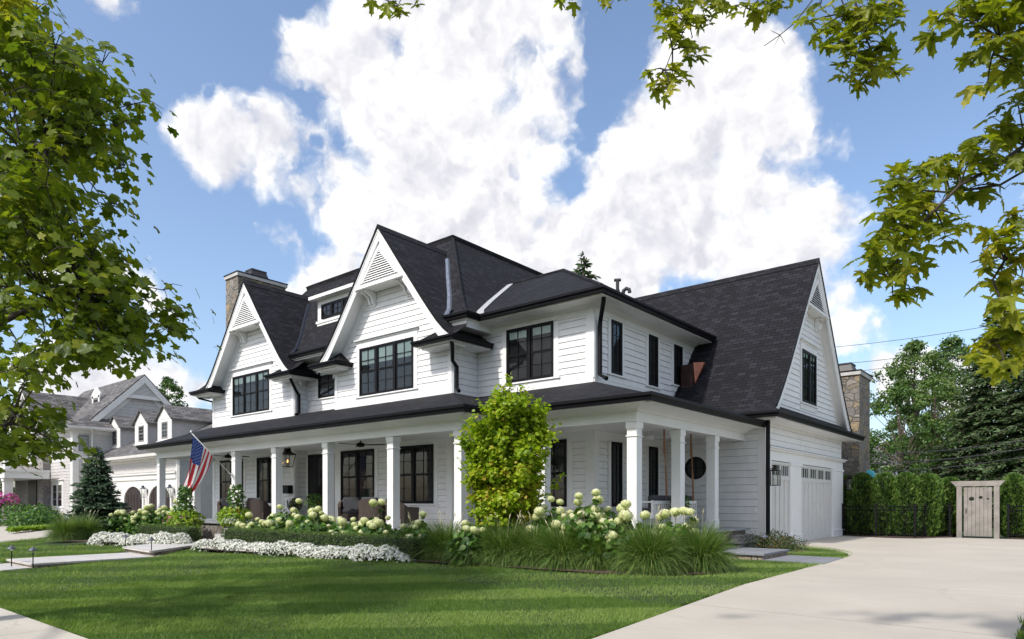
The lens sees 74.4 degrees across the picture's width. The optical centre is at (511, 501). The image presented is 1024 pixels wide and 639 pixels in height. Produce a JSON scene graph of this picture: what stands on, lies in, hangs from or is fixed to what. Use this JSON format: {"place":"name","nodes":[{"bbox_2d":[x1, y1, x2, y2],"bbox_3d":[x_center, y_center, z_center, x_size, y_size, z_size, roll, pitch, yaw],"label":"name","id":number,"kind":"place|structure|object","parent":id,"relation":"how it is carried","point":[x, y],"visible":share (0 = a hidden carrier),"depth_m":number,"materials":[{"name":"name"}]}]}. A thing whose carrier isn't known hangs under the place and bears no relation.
{"place":"outdoors","nodes":[
{"label":"outdoors","id":0,"kind":"place"},
{"bbox_2d":[0,522,54,541],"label":"neighbor driveway","id":1,"kind":"structure","parent":0,"point":[10,535],"depth_m":26.75,"materials":[{"name":"concrete"}]},
{"bbox_2d":[0,608,86,638],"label":"sidewalk","id":2,"kind":"structure","parent":0,"point":[13,625],"depth_m":7.98,"materials":[{"name":"concrete"}]},
{"bbox_2d":[0,522,1006,638],"bbox_3d":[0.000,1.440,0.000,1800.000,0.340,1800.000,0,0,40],"label":"ground","id":3,"kind":"structure","parent":0,"point":[963,536],"depth_m":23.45,"materials":[{"name":"green plant"}]},
{"bbox_2d":[0,563,31,570],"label":"front walk","id":4,"kind":"structure","parent":3,"relation":"on","point":[6,566],"depth_m":14.98,"materials":[{"name":"concrete"}]},
{"bbox_2d":[0,503,35,525],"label":"garden shrub","id":5,"kind":"object","parent":3,"relation":"on","point":[12,508],"visible":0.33,"depth_m":34.98,"materials":[{"name":"green plant"}]},
{"bbox_2d":[0,492,19,518],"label":"flowers","id":6,"kind":"object","parent":5,"relation":"on","point":[8,498],"visible":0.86,"depth_m":41.88,"materials":[{"name":"plant"}]},
{"bbox_2d":[4,524,52,532],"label":"ground cover","id":7,"kind":"object","parent":3,"relation":"on","point":[25,528],"visible":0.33,"depth_m":28.63,"materials":[{"name":"green plant"}]},
{"bbox_2d":[5,505,65,527],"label":"garden shrub","id":8,"kind":"object","parent":3,"relation":"on","point":[16,520],"visible":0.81,"depth_m":31.77,"materials":[{"name":"green plant"}]},
{"bbox_2d":[40,510,89,541],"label":"fountain grass clump","id":9,"kind":"object","parent":3,"relation":"on","point":[64,531],"visible":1,"depth_m":22.22,"materials":[{"name":"plant"}]},
{"bbox_2d":[6,552,158,567],"bbox_3d":[-10.380,1.475,16.450,1.900,0.250,2.780,0,0,40],"label":"walk step","id":10,"kind":"object","parent":3,"relation":"on","point":[42,562],"visible":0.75,"depth_m":15.88,"materials":[{"name":"concrete"}]},
{"bbox_2d":[64,510,106,540],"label":"fountain grass clump","id":11,"kind":"object","parent":3,"relation":"on","point":[91,527],"visible":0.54,"depth_m":22.89,"materials":[{"name":"plant"}]},
{"bbox_2d":[61,446,131,532],"bbox_3d":[-15.518,-0.375,25.202,2.763,3.450,2.608,0,0,40],"label":"blue spruce","id":12,"kind":"object","parent":3,"relation":"on","point":[97,491],"visible":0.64,"depth_m":24.89,"materials":[{"name":"green plant"}]},
{"bbox_2d":[0,374,212,520],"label":"neighbor house","id":13,"kind":"structure","parent":3,"relation":"on","point":[118,422],"depth_m":42.73,"materials":[{"name":"grey"}]},
{"bbox_2d":[28,480,36,509],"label":"front door","id":14,"kind":"structure","parent":13,"relation":"in","point":[32,485],"depth_m":45.81,"materials":[{"name":"grey wood"}]},
{"bbox_2d":[50,479,63,510],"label":"window","id":15,"kind":"structure","parent":13,"relation":"in","point":[57,486],"depth_m":44.00,"materials":[{"name":"white glass"}]},
{"bbox_2d":[123,485,144,514],"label":"garage door","id":16,"kind":"structure","parent":13,"relation":"in","point":[132,493],"depth_m":38.81,"materials":[{"name":"brown wood"}]},
{"bbox_2d":[148,484,172,509],"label":"garage door","id":17,"kind":"structure","parent":13,"relation":"in","point":[152,496],"depth_m":36.93,"materials":[{"name":"brown wood"}]},
{"bbox_2d":[0,0,221,477],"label":"maple tree","id":18,"kind":"object","parent":3,"relation":"on","point":[51,84],"visible":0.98,"depth_m":7.35,"materials":[{"name":"green plant"}]},
{"bbox_2d":[99,509,137,533],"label":"hydrangea","id":19,"kind":"object","parent":3,"relation":"on","point":[121,516],"visible":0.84,"depth_m":24.63,"materials":[{"name":"green plant"}]},
{"bbox_2d":[124,504,161,535],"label":"hydrangea","id":20,"kind":"object","parent":3,"relation":"on","point":[146,515],"visible":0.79,"depth_m":23.74,"materials":[{"name":"green plant"}]},
{"bbox_2d":[76,536,214,543],"bbox_3d":[-11.275,1.220,21.474,6.000,0.001,4.200,0,0,40],"label":"mulch bed","id":21,"kind":"object","parent":3,"relation":"on","point":[203,537],"visible":0.1,"depth_m":21.36,"materials":[{"name":"brown soil"}]},
{"bbox_2d":[87,531,192,545],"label":"white flowers","id":22,"kind":"object","parent":21,"relation":"on","point":[162,537],"visible":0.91,"depth_m":20.10,"materials":[{"name":"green plant"}]},
{"bbox_2d":[155,498,179,524],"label":"hydrangea","id":23,"kind":"object","parent":21,"relation":"on","point":[160,517],"visible":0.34,"depth_m":22.91,"materials":[{"name":"green plant"}]},
{"bbox_2d":[136,523,201,541],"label":"boxwood hedge","id":24,"kind":"object","parent":21,"relation":"on","point":[192,532],"visible":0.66,"depth_m":21.15,"materials":[{"name":"plant"}]},
{"bbox_2d":[163,484,206,528],"bbox_3d":[-10.758,0.319,22.142,1.250,1.822,1.288,0,0,40],"label":"flower planter","id":25,"kind":"object","parent":21,"relation":"on","point":[186,513],"visible":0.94,"depth_m":21.97,"materials":[{"name":"plant"}]},
{"bbox_2d":[122,539,211,555],"bbox_3d":[-9.456,1.308,19.400,2.509,0.185,4.818,0,0,17],"label":"walk step","id":26,"kind":"object","parent":3,"relation":"on","point":[157,549],"visible":0.47,"depth_m":18.00,"materials":[{"name":"stone"}]},
{"bbox_2d":[156,376,188,406],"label":"broadleaf tree","id":27,"kind":"object","parent":3,"relation":"on","point":[167,384],"visible":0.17,"depth_m":65.88,"materials":[{"name":"green plant"}]},
{"bbox_2d":[187,546,730,574],"bbox_3d":[-2.205,1.222,15.886,14.366,0.001,4.209,0,0,27],"label":"mulch bed","id":28,"kind":"object","parent":3,"relation":"on","point":[606,571],"visible":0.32,"depth_m":12.38,"materials":[{"name":"brown soil"}]},
{"bbox_2d":[234,512,266,528],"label":"hydrangea","id":29,"kind":"object","parent":28,"relation":"on","point":[252,524],"visible":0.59,"depth_m":19.27,"materials":[{"name":"white plant"}]},
{"bbox_2d":[261,498,302,531],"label":"hydrangea","id":30,"kind":"object","parent":28,"relation":"on","point":[274,521],"visible":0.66,"depth_m":18.54,"materials":[{"name":"green plant"}]},
{"bbox_2d":[191,537,417,562],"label":"white flowers","id":31,"kind":"object","parent":28,"relation":"on","point":[306,548],"visible":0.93,"depth_m":15.68,"materials":[{"name":"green plant"}]},
{"bbox_2d":[285,506,338,532],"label":"hydrangea","id":32,"kind":"object","parent":28,"relation":"on","point":[312,520],"visible":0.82,"depth_m":17.48,"materials":[{"name":"green plant"}]},
{"bbox_2d":[220,527,429,561],"bbox_3d":[-5.023,0.987,16.802,8.199,0.630,0.637,0,0,40],"label":"boxwood hedge","id":33,"kind":"object","parent":28,"relation":"on","point":[409,546],"visible":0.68,"depth_m":15.99,"materials":[{"name":"plant"}]},
{"bbox_2d":[326,516,359,534],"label":"hydrangea","id":34,"kind":"object","parent":28,"relation":"on","point":[346,527],"visible":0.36,"depth_m":16.40,"materials":[{"name":"white plant"}]},
{"bbox_2d":[352,499,398,535],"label":"hydrangea","id":35,"kind":"object","parent":28,"relation":"on","point":[371,525],"visible":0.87,"depth_m":15.94,"materials":[{"name":"white plant"}]},
{"bbox_2d":[387,512,438,557],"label":"fountain grass clump","id":36,"kind":"object","parent":28,"relation":"on","point":[419,524],"visible":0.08,"depth_m":14.68,"materials":[{"name":"plant"}]},
{"bbox_2d":[392,511,435,558],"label":"hydrangea","id":37,"kind":"object","parent":28,"relation":"on","point":[422,514],"visible":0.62,"depth_m":14.64,"materials":[{"name":"green plant"}]},
{"bbox_2d":[411,510,463,561],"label":"fountain grass clump","id":38,"kind":"object","parent":28,"relation":"on","point":[436,542],"visible":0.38,"depth_m":14.12,"materials":[{"name":"plant"}]},
{"bbox_2d":[436,510,496,564],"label":"fountain grass clump","id":39,"kind":"object","parent":28,"relation":"on","point":[459,556],"visible":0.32,"depth_m":13.45,"materials":[{"name":"plant"}]},
{"bbox_2d":[445,520,491,565],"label":"hydrangea","id":40,"kind":"object","parent":28,"relation":"on","point":[466,525],"visible":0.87,"depth_m":13.35,"materials":[{"name":"green plant"}]},
{"bbox_2d":[468,511,532,567],"bbox_3d":[-0.139,0.700,13.377,1.604,1.098,1.598,0,0,40],"label":"fountain grass clump","id":41,"kind":"object","parent":28,"relation":"on","point":[496,544],"visible":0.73,"depth_m":13.08,"materials":[{"name":"plant"}]},
{"bbox_2d":[449,374,566,533],"bbox_3d":[-0.076,-0.727,14.135,2.205,3.960,1.958,0,0,40],"label":"small leafy tree","id":42,"kind":"object","parent":28,"relation":"on","point":[505,456],"visible":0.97,"depth_m":13.74,"materials":[{"name":"green plant"}]},
{"bbox_2d":[498,511,557,568],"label":"fountain grass clump","id":43,"kind":"object","parent":28,"relation":"on","point":[523,549],"visible":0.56,"depth_m":12.87,"materials":[{"name":"plant"}]},
{"bbox_2d":[519,496,573,543],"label":"hydrangea","id":44,"kind":"object","parent":28,"relation":"on","point":[539,515],"visible":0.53,"depth_m":13.40,"materials":[{"name":"green plant"}]},
{"bbox_2d":[522,510,592,569],"bbox_3d":[1.013,0.685,12.776,1.732,1.123,1.732,0,0,3],"label":"fountain grass clump","id":45,"kind":"object","parent":28,"relation":"on","point":[556,557],"visible":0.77,"depth_m":12.46,"materials":[{"name":"plant"}]},
{"bbox_2d":[555,510,622,571],"bbox_3d":[1.574,0.688,12.575,1.724,1.120,1.700,0,0,-5],"label":"fountain grass clump","id":46,"kind":"object","parent":28,"relation":"on","point":[596,544],"visible":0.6,"depth_m":12.19,"materials":[{"name":"plant"}]},
{"bbox_2d":[559,488,624,567],"bbox_3d":[1.540,0.499,12.828,1.589,1.508,1.318,0,0,40],"label":"hydrangea","id":47,"kind":"object","parent":28,"relation":"on","point":[592,515],"visible":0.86,"depth_m":12.53,"materials":[{"name":"green plant"}]},
{"bbox_2d":[592,500,650,569],"bbox_3d":[2.064,0.628,12.505,1.133,1.354,1.297,0,0,-38],"label":"hydrangea","id":48,"kind":"object","parent":28,"relation":"on","point":[623,505],"visible":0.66,"depth_m":12.22,"materials":[{"name":"green plant"}]},
{"bbox_2d":[603,504,698,577],"bbox_3d":[2.433,0.645,11.870,1.758,1.207,1.764,0,0,-12],"label":"fountain grass clump","id":49,"kind":"object","parent":28,"relation":"on","point":[654,552],"visible":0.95,"depth_m":11.57,"materials":[{"name":"plant"}]},
{"bbox_2d":[655,506,700,567],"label":"hydrangea","id":50,"kind":"object","parent":28,"relation":"on","point":[674,511],"visible":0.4,"depth_m":12.47,"materials":[{"name":"green plant"}]},
{"bbox_2d":[667,509,745,573],"bbox_3d":[3.416,0.682,12.210,1.669,1.130,1.669,0,0,-19],"label":"fountain grass clump","id":51,"kind":"object","parent":28,"relation":"on","point":[708,550],"visible":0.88,"depth_m":11.91,"materials":[{"name":"plant"}]},
{"bbox_2d":[136,224,871,547],"bbox_3d":[-0.324,-4.430,26.627,22.650,11.560,19.030,0,0,40],"label":"farmhouse","id":52,"kind":"object","parent":3,"relation":"on","point":[406,350],"visible":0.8,"depth_m":20.57,"materials":[{"name":"paint"}]},
{"bbox_2d":[184,430,232,492],"bbox_3d":[-10.071,-1.300,22.451,1.546,2.100,0.335,0,0,-35],"label":"flag","id":53,"kind":"object","parent":52,"relation":"attached to","point":[201,457],"visible":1,"depth_m":22.24,"materials":[{"name":"multicoloured fabric"}]},
{"bbox_2d":[218,459,245,506],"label":"window","id":54,"kind":"structure","parent":52,"relation":"in","point":[224,478],"depth_m":27.76,"materials":[{"name":"black glass"}]},
{"bbox_2d":[215,484,252,528],"bbox_3d":[-8.876,0.203,21.598,1.167,1.595,1.111,0,0,40],"label":"flower planter","id":55,"kind":"object","parent":52,"relation":"on","point":[232,516],"visible":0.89,"depth_m":21.34,"materials":[{"name":"plant"}]},
{"bbox_2d":[228,360,272,418],"bbox_3d":[-10.298,-4.312,26.488,3.210,2.075,0.120,0,0,40],"label":"window","id":56,"kind":"structure","parent":52,"relation":"in","point":[251,393],"depth_m":26.47,"materials":[{"name":"black glass"}]},
{"bbox_2d":[245,498,271,519],"bbox_3d":[-8.922,0.275,23.668,0.832,0.835,0.770,0,0,5],"label":"wicker chair","id":57,"kind":"object","parent":52,"relation":"on","point":[259,508],"visible":0.65,"depth_m":23.34,"materials":[{"name":"brown wicker"}]},
{"bbox_2d":[255,456,284,506],"bbox_3d":[-9.257,-0.723,25.652,2.120,1.975,0.075,0,0,40],"label":"window","id":58,"kind":"structure","parent":52,"relation":"in","point":[263,466],"depth_m":25.86,"materials":[{"name":"black glass"}]},
{"bbox_2d":[304,493,322,516],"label":"potted plant","id":59,"kind":"object","parent":52,"relation":"on","point":[315,497],"visible":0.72,"depth_m":22.70,"materials":[{"name":"green plant"}]},
{"bbox_2d":[306,454,334,516],"bbox_3d":[-6.854,-0.530,24.365,1.980,2.440,0.060,0,0,40],"label":"front door","id":60,"kind":"structure","parent":52,"relation":"in","point":[314,464],"depth_m":24.58,"materials":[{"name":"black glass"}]},
{"bbox_2d":[315,372,334,404],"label":"window","id":61,"kind":"structure","parent":52,"relation":"in","point":[325,382],"depth_m":24.25,"materials":[{"name":"black glass"}]},
{"bbox_2d":[321,296,347,319],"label":"window","id":62,"kind":"structure","parent":52,"relation":"in","point":[333,308],"depth_m":24.90,"materials":[{"name":"black glass"}]},
{"bbox_2d":[338,497,359,521],"bbox_3d":[-4.920,0.275,20.683,0.832,0.835,0.770,0,0,-15],"label":"wicker chair","id":63,"kind":"object","parent":52,"relation":"on","point":[346,505],"visible":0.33,"depth_m":20.74,"materials":[{"name":"grey wicker"}]},
{"bbox_2d":[336,448,377,504],"bbox_3d":[-5.094,-0.723,22.189,2.190,1.975,0.075,0,0,40],"label":"window","id":64,"kind":"structure","parent":52,"relation":"in","point":[357,469],"depth_m":22.15,"materials":[{"name":"black glass"}]},
{"bbox_2d":[358,497,385,522],"bbox_3d":[-4.048,0.275,19.678,0.832,0.835,0.770,0,0,15],"label":"wicker chair","id":65,"kind":"object","parent":52,"relation":"on","point":[365,508],"visible":0.55,"depth_m":19.35,"materials":[{"name":"brown wicker"}]},
{"bbox_2d":[353,325,418,399],"bbox_3d":[-4.005,-4.268,21.254,3.080,2.065,0.120,0,0,40],"label":"window","id":66,"kind":"structure","parent":52,"relation":"in","point":[387,363],"depth_m":21.23,"materials":[{"name":"black glass"}]},
{"bbox_2d":[385,499,418,523],"bbox_3d":[-3.189,0.275,19.157,0.770,0.835,0.832,0,0,-40],"label":"wicker chair","id":67,"kind":"object","parent":52,"relation":"on","point":[412,511],"visible":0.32,"depth_m":18.89,"materials":[{"name":"brown wicker"}]},
{"bbox_2d":[400,444,438,510],"bbox_3d":[-2.987,-0.723,20.437,2.190,1.975,0.075,0,0,40],"label":"window","id":68,"kind":"structure","parent":52,"relation":"in","point":[418,463],"depth_m":20.29,"materials":[{"name":"black glass"}]},
{"bbox_2d":[500,320,560,390],"bbox_3d":[0.489,-4.073,18.924,2.110,1.755,0.075,0,0,40],"label":"window","id":69,"kind":"structure","parent":52,"relation":"in","point":[530,354],"depth_m":18.87,"materials":[{"name":"black glass"}]},
{"bbox_2d":[535,439,573,511],"bbox_3d":[0.797,-0.673,18.669,2.190,2.035,0.075,0,0,40],"label":"window","id":70,"kind":"structure","parent":52,"relation":"in","point":[561,459],"depth_m":18.20,"materials":[{"name":"black glass"}]},
{"bbox_2d":[607,441,623,514],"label":"window","id":71,"kind":"structure","parent":52,"relation":"in","point":[615,482],"depth_m":18.40,"materials":[{"name":"black glass"}]},
{"bbox_2d":[607,318,626,384],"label":"window","id":72,"kind":"structure","parent":52,"relation":"in","point":[615,368],"depth_m":18.40,"materials":[{"name":"black glass"}]},
{"bbox_2d":[645,446,659,507],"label":"window","id":73,"kind":"structure","parent":52,"relation":"in","point":[652,459],"depth_m":20.02,"materials":[{"name":"black glass"}]},
{"bbox_2d":[645,333,661,392],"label":"window","id":74,"kind":"structure","parent":52,"relation":"in","point":[652,342],"depth_m":20.02,"materials":[{"name":"black glass"}]},
{"bbox_2d":[642,429,696,518],"bbox_3d":[4.032,-0.730,17.724,0.612,2.280,2.514,0,0,40],"label":"porch swing","id":75,"kind":"object","parent":52,"relation":"hanging from","point":[655,501],"visible":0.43,"depth_m":17.26,"materials":[{"name":"white paint"}]},
{"bbox_2d":[671,343,683,391],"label":"window","id":76,"kind":"structure","parent":52,"relation":"in","point":[677,354],"depth_m":21.20,"materials":[{"name":"black glass"}]},
{"bbox_2d":[685,450,705,485],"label":"round window","id":77,"kind":"structure","parent":52,"relation":"in","point":[699,457],"depth_m":20.03,"materials":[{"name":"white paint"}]},
{"bbox_2d":[772,460,788,545],"bbox_3d":[7.844,0.030,19.733,0.046,2.440,1.615,0,0,40],"label":"garage door","id":78,"kind":"structure","parent":52,"relation":"in","point":[780,494],"depth_m":19.84,"materials":[{"name":"paint"}]},
{"bbox_2d":[800,337,819,413],"bbox_3d":[9.671,-4.058,21.872,0.120,2.205,1.920,0,0,40],"label":"window","id":79,"kind":"structure","parent":52,"relation":"in","point":[808,350],"depth_m":21.82,"materials":[{"name":"black glass"}]},
{"bbox_2d":[802,465,831,540],"bbox_3d":[10.188,0.030,22.551,0.046,2.440,3.545,0,0,40],"label":"garage door","id":80,"kind":"structure","parent":52,"relation":"in","point":[816,481],"depth_m":22.50,"materials":[{"name":"paint"}]},
{"bbox_2d":[572,251,600,279],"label":"spruce tree","id":81,"kind":"object","parent":3,"relation":"on","point":[584,265],"visible":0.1,"depth_m":45.84,"materials":[{"name":"green plant"}]},
{"bbox_2d":[723,547,789,559],"bbox_3d":[5.036,1.200,15.712,2.250,0.200,1.700,0,0,40],"label":"path step","id":82,"kind":"object","parent":3,"relation":"on","point":[757,553],"visible":0.46,"depth_m":14.98,"materials":[{"name":"stone"}]},
{"bbox_2d":[787,547,845,557],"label":"grass island","id":83,"kind":"structure","parent":3,"relation":"on","point":[819,553],"depth_m":16.28,"materials":[{"name":"plant"}]},
{"label":"mulch bed","id":84,"kind":"structure","parent":83,"relation":"on","visible":0},
{"bbox_2d":[739,531,773,547],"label":"perennial","id":85,"kind":"object","parent":84,"relation":"on","point":[758,544],"visible":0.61,"depth_m":17.04,"materials":[{"name":"green plant"}]},
{"bbox_2d":[759,534,797,551],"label":"perennial","id":86,"kind":"object","parent":84,"relation":"on","point":[779,545],"visible":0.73,"depth_m":16.83,"materials":[{"name":"green plant"}]},
{"bbox_2d":[844,534,950,537],"bbox_3d":[14.076,1.220,24.744,3.400,0.001,3.950,0,0,40],"label":"mulch bed","id":87,"kind":"object","parent":3,"relation":"on","point":[895,536],"visible":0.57,"depth_m":23.84,"materials":[{"name":"brown soil"}]},
{"bbox_2d":[843,474,851,533],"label":"arborvitae","id":88,"kind":"object","parent":87,"relation":"on","point":[845,494],"visible":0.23,"depth_m":25.16,"materials":[{"name":"plant"}]},
{"bbox_2d":[846,472,876,534],"bbox_3d":[12.987,0.061,24.965,1.188,2.377,1.145,0,0,40],"label":"arborvitae","id":89,"kind":"object","parent":87,"relation":"on","point":[859,493],"visible":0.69,"depth_m":24.72,"materials":[{"name":"plant"}]},
{"bbox_2d":[867,471,897,535],"bbox_3d":[13.497,0.067,24.454,1.202,2.366,1.204,0,0,40],"label":"arborvitae","id":90,"kind":"object","parent":87,"relation":"on","point":[882,493],"visible":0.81,"depth_m":24.18,"materials":[{"name":"plant"}]},
{"bbox_2d":[842,503,926,538],"bbox_3d":[13.232,0.677,24.081,2.634,1.245,0.934,0,0,40],"label":"metal fence","id":91,"kind":"object","parent":87,"relation":"on","point":[915,510],"visible":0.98,"depth_m":23.64,"materials":[{"name":"black metal"}]},
{"bbox_2d":[892,471,923,536],"bbox_3d":[14.082,0.071,24.063,1.173,2.358,1.208,0,0,40],"label":"arborvitae","id":92,"kind":"object","parent":87,"relation":"on","point":[907,488],"visible":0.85,"depth_m":23.76,"materials":[{"name":"plant"}]},
{"bbox_2d":[915,472,943,536],"bbox_3d":[14.693,0.094,23.863,0.997,2.330,1.013,0,0,10],"label":"arborvitae","id":93,"kind":"object","parent":87,"relation":"on","point":[931,494],"visible":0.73,"depth_m":23.59,"materials":[{"name":"plant"}]},
{"bbox_2d":[932,473,947,535],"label":"arborvitae","id":94,"kind":"object","parent":87,"relation":"on","point":[942,513],"visible":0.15,"depth_m":24.07,"materials":[{"name":"plant"}]},
{"bbox_2d":[941,476,963,535],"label":"arborvitae","id":95,"kind":"object","parent":87,"relation":"on","point":[950,488],"visible":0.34,"depth_m":24.36,"materials":[{"name":"plant"}]},
{"bbox_2d":[870,383,960,475],"bbox_3d":[21.966,-2.656,37.941,5.726,8.030,5.121,0,0,40],"label":"broadleaf tree","id":96,"kind":"object","parent":3,"relation":"on","point":[899,393],"visible":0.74,"depth_m":37.62,"materials":[{"name":"green plant"}]},
{"bbox_2d":[887,371,970,476],"bbox_3d":[25.033,-3.240,40.241,4.805,9.198,5.458,0,0,40],"label":"broadleaf tree","id":97,"kind":"object","parent":3,"relation":"on","point":[927,396],"visible":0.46,"depth_m":39.58,"materials":[{"name":"green plant"}]},
{"bbox_2d":[870,339,994,472],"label":"broadleaf tree","id":98,"kind":"object","parent":3,"relation":"on","point":[911,349],"visible":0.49,"depth_m":43.35,"materials":[{"name":"green plant"}]},
{"bbox_2d":[889,333,989,473],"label":"broadleaf tree","id":99,"kind":"object","parent":3,"relation":"on","point":[955,342],"visible":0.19,"depth_m":47.73,"materials":[{"name":"green plant"}]},
{"bbox_2d":[917,298,1023,527],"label":"spruce tree","id":100,"kind":"object","parent":3,"relation":"on","point":[978,421],"visible":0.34,"depth_m":35.77,"materials":[{"name":"green plant"}]},
{"bbox_2d":[972,324,1023,526],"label":"spruce tree","id":101,"kind":"object","parent":3,"relation":"on","point":[1017,419],"visible":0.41,"depth_m":33.38,"materials":[{"name":"green plant"}]},
{"bbox_2d":[1007,504,1023,537],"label":"metal fence","id":102,"kind":"object","parent":3,"relation":"on","point":[1008,520],"visible":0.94,"depth_m":22.88,"materials":[{"name":"black metal"}]},
{"label":"mulch bed","id":103,"kind":"structure","parent":3,"relation":"on","visible":0},
{"bbox_2d":[1000,472,1023,537],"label":"arborvitae","id":104,"kind":"object","parent":103,"relation":"on","point":[1011,488],"visible":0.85,"depth_m":23.07,"materials":[{"name":"plant"}]},
{"bbox_2d":[0,0,1023,502],"label":"sky","id":105,"kind":"structure","parent":0,"point":[528,133],"materials":[{"name":"blue"}]},
{"bbox_2d":[763,555,842,564],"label":"side path","id":106,"kind":"structure","parent":0,"point":[798,559],"depth_m":14.37,"materials":[{"name":"grey concrete"}]},
{"bbox_2d":[593,535,1023,638],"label":"driveway","id":107,"kind":"structure","parent":0,"point":[914,588],"depth_m":8.66,"materials":[{"name":"concrete"}]},
{"bbox_2d":[950,480,1005,538],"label":"wooden gate","id":108,"kind":"structure","parent":107,"relation":"on","point":[977,511],"depth_m":23.31,"materials":[{"name":"brown wood"}]},
{"bbox_2d":[870,448,1023,463],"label":"power line","id":109,"kind":"object","parent":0,"point":[948,458],"visible":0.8,"depth_m":30.41,"materials":[{"name":"metal"}]},
{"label":"verge","id":110,"kind":"structure","parent":0,"visible":0},
{"bbox_2d":[0,0,1023,387],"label":"maple tree","id":111,"kind":"object","parent":110,"relation":"on","point":[904,222],"visible":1,"depth_m":4.13,"materials":[{"name":"green plant"}]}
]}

